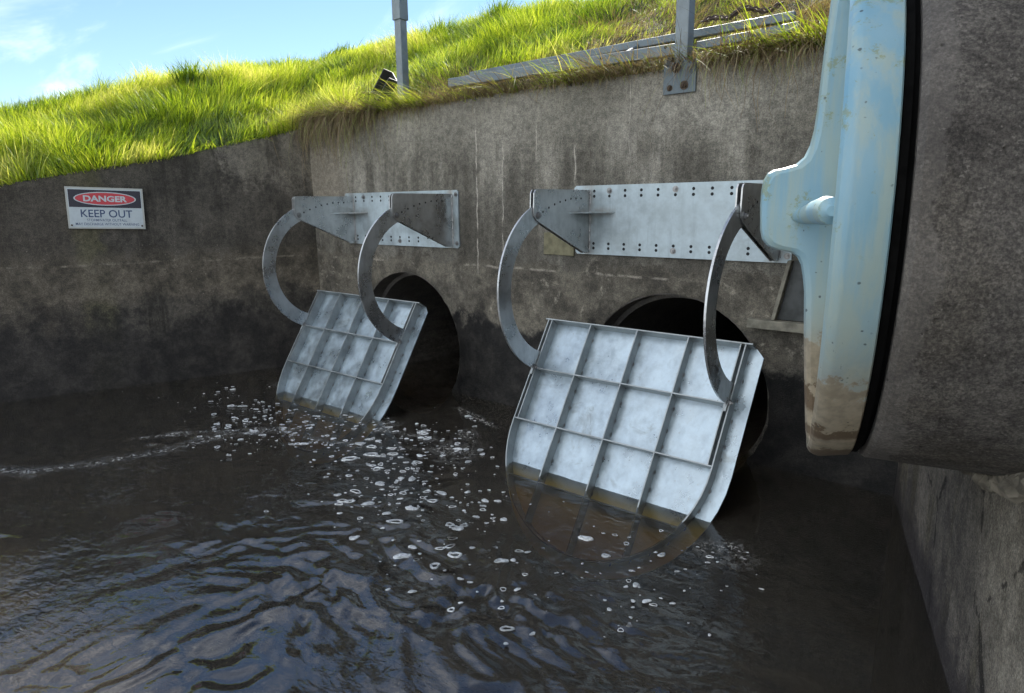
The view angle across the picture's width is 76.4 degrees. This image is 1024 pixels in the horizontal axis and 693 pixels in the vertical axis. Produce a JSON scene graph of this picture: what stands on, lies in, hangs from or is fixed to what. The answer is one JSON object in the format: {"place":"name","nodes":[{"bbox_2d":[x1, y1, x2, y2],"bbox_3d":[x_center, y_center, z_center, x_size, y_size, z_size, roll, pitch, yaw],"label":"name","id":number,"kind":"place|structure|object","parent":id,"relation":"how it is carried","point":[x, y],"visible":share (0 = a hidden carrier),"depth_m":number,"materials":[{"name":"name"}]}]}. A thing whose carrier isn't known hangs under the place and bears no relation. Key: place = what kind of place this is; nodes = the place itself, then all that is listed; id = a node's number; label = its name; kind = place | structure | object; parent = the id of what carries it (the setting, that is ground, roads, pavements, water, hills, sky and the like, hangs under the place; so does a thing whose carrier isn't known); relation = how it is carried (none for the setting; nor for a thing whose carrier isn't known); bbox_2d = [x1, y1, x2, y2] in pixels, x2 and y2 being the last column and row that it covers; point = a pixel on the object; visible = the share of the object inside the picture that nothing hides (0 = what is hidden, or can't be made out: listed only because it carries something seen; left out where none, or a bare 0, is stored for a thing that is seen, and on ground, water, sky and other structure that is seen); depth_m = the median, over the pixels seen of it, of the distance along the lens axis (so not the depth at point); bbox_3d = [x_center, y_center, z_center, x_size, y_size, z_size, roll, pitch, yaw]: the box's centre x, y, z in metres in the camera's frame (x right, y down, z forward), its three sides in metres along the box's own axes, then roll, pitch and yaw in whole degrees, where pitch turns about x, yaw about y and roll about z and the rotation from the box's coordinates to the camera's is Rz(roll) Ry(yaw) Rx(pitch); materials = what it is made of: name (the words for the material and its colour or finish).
{"place":"outdoors","nodes":[
{"label":"outdoors","id":0,"kind":"place"},
{"bbox_2d":[0,0,579,107],"label":"sky","id":1,"kind":"structure","parent":0,"point":[44,43],"materials":[{"name":"blue"}]},
{"bbox_2d":[0,0,830,186],"bbox_3d":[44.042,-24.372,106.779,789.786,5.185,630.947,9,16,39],"label":"grass bank","id":2,"kind":"structure","parent":0,"point":[664,31],"depth_m":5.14,"materials":[{"name":"green plant"}]},
{"bbox_2d":[0,106,302,185],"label":"overhanging grass","id":3,"kind":"structure","parent":2,"relation":"on","point":[193,151],"depth_m":5.79,"materials":[{"name":"green plant"}]},
{"bbox_2d":[162,55,221,90],"bbox_3d":[-3.583,-3.063,7.315,0.622,0.456,0.754,9,16,39],"label":"grass tussock","id":4,"kind":"object","parent":2,"relation":"on","point":[189,71],"depth_m":7.30,"materials":[{"name":"green plant"}]},
{"bbox_2d":[321,39,362,59],"bbox_3d":[-2.307,-3.963,8.813,0.674,0.379,0.454,-2,12,-7],"label":"grass tussock","id":5,"kind":"object","parent":2,"relation":"on","point":[342,47],"depth_m":8.76,"materials":[{"name":"green plant"}]},
{"bbox_2d":[371,69,396,100],"bbox_3d":[-1.143,-2.336,5.850,0.100,0.250,0.133,2,45,-48],"label":"steel channel offcut","id":6,"kind":"object","parent":2,"relation":"on","point":[388,76],"visible":0.65,"depth_m":5.84,"materials":[{"name":"grey metal"}]},
{"bbox_2d":[476,0,524,18],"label":"grass tussock","id":7,"kind":"object","parent":2,"relation":"on","point":[498,5],"depth_m":7.94,"materials":[{"name":"green plant"}]},
{"bbox_2d":[177,0,829,133],"bbox_3d":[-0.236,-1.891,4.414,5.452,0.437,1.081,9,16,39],"label":"overhanging grass","id":8,"kind":"structure","parent":2,"relation":"on","point":[552,76],"depth_m":4.24,"materials":[{"name":"green plant"}]},
{"bbox_2d":[448,11,800,87],"bbox_3d":[0.599,-2.007,4.530,2.731,0.175,0.220,9,16,39],"label":"folded handrail","id":9,"kind":"object","parent":2,"relation":"on","point":[705,31],"visible":0.78,"depth_m":4.35,"materials":[{"name":"grey metal"}]},
{"bbox_2d":[701,1,783,22],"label":"chain","id":10,"kind":"object","parent":9,"relation":"on","point":[739,9],"visible":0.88,"depth_m":3.88,"materials":[{"name":"grey metal"}]},
{"bbox_2d":[0,379,876,692],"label":"water","id":11,"kind":"structure","parent":0,"point":[228,585],"depth_m":4.45,"materials":[{"name":"liquid"}]},
{"bbox_2d":[122,386,763,644],"bbox_3d":[-0.960,0.681,4.424,1.828,0.009,5.571,-11,16,-41],"label":"foam","id":12,"kind":"object","parent":11,"relation":"on","point":[460,528],"visible":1,"depth_m":3.62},
{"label":"channel bed","id":13,"kind":"structure","parent":0,"visible":0},
{"bbox_2d":[0,128,319,524],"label":"wing wall","id":14,"kind":"structure","parent":13,"relation":"on","point":[94,322],"depth_m":6.05,"materials":[{"name":"concrete"}]},
{"bbox_2d":[64,186,145,228],"bbox_3d":[-3.543,-1.206,5.686,0.589,0.372,0.008,-8,14,-29],"label":"danger sign","id":15,"kind":"object","parent":14,"relation":"attached to","point":[102,208],"visible":1,"depth_m":5.68,"materials":[{"name":"white"}]},
{"bbox_2d":[308,46,897,668],"bbox_3d":[0.145,-0.055,5.268,5.544,3.777,0.285,9,16,39],"label":"headwall","id":16,"kind":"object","parent":13,"relation":"on","point":[802,524],"visible":0.53,"depth_m":4.41,"materials":[{"name":"concrete"}]},
{"bbox_2d":[262,190,459,463],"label":"flap gate","id":17,"kind":"structure","parent":16,"relation":"attached to","point":[349,354],"depth_m":5.45,"materials":[{"name":"metal"}]},
{"bbox_2d":[392,0,409,101],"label":"barrier post","id":18,"kind":"object","parent":16,"relation":"on","point":[399,13],"visible":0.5,"depth_m":5.57,"materials":[{"name":"grey metal"}]},
{"bbox_2d":[373,272,459,413],"bbox_3d":[0.148,-0.324,7.355,1.430,1.430,3.488,9,16,39],"label":"culvert pipe","id":19,"kind":"object","parent":16,"relation":"in","point":[428,380],"visible":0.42,"depth_m":6.81,"materials":[{"name":"concrete"}]},
{"bbox_2d":[265,32,824,191],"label":"hanging roots","id":20,"kind":"object","parent":16,"relation":"hanging from","point":[342,124],"visible":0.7,"depth_m":4.37,"materials":[{"name":"brown plant"}]},
{"bbox_2d":[544,232,574,255],"bbox_3d":[0.349,-0.752,4.761,0.275,0.170,0.032,9,16,39],"label":"mortar patch","id":21,"kind":"object","parent":16,"relation":"attached to","point":[554,245],"visible":0.71,"depth_m":4.77,"materials":[{"name":"beige concrete"}]},
{"bbox_2d":[497,180,791,579],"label":"flap gate","id":22,"kind":"structure","parent":16,"relation":"attached to","point":[623,434],"depth_m":3.86,"materials":[{"name":"metal"}]},
{"bbox_2d":[663,0,696,94],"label":"barrier post","id":23,"kind":"object","parent":16,"relation":"attached to","point":[685,17],"visible":0.91,"depth_m":3.94,"materials":[{"name":"metal"}]},
{"bbox_2d":[604,293,768,473],"bbox_3d":[2.170,0.008,5.722,1.430,1.430,3.488,9,16,39],"label":"culvert pipe","id":24,"kind":"object","parent":16,"relation":"in","point":[671,313],"visible":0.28,"depth_m":5.43,"materials":[{"name":"concrete"}]},
{"bbox_2d":[747,260,803,333],"bbox_3d":[1.777,-0.260,3.604,0.915,0.408,0.063,9,16,39],"label":"shelf bracket","id":25,"kind":"object","parent":16,"relation":"attached to","point":[791,309],"visible":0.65,"depth_m":3.76,"materials":[{"name":"metal"}]},
{"bbox_2d":[873,462,1023,692],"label":"wing wall","id":26,"kind":"structure","parent":13,"relation":"on","point":[951,618],"depth_m":2.28,"materials":[{"name":"concrete"}]},
{"bbox_2d":[858,0,1023,503],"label":"pipe stub","id":27,"kind":"object","parent":26,"relation":"attached to","point":[952,395],"visible":0.8,"depth_m":1.32,"materials":[{"name":"concrete"}]},
{"bbox_2d":[760,0,920,455],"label":"blue flap valve","id":28,"kind":"object","parent":27,"relation":"attached to","point":[834,206],"visible":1,"depth_m":1.41,"materials":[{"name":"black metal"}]},
{"bbox_2d":[806,0,905,455],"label":"valve door","id":29,"kind":"structure","parent":28,"relation":"in","point":[876,44],"depth_m":1.37,"materials":[{"name":"blue paint"}]}
]}

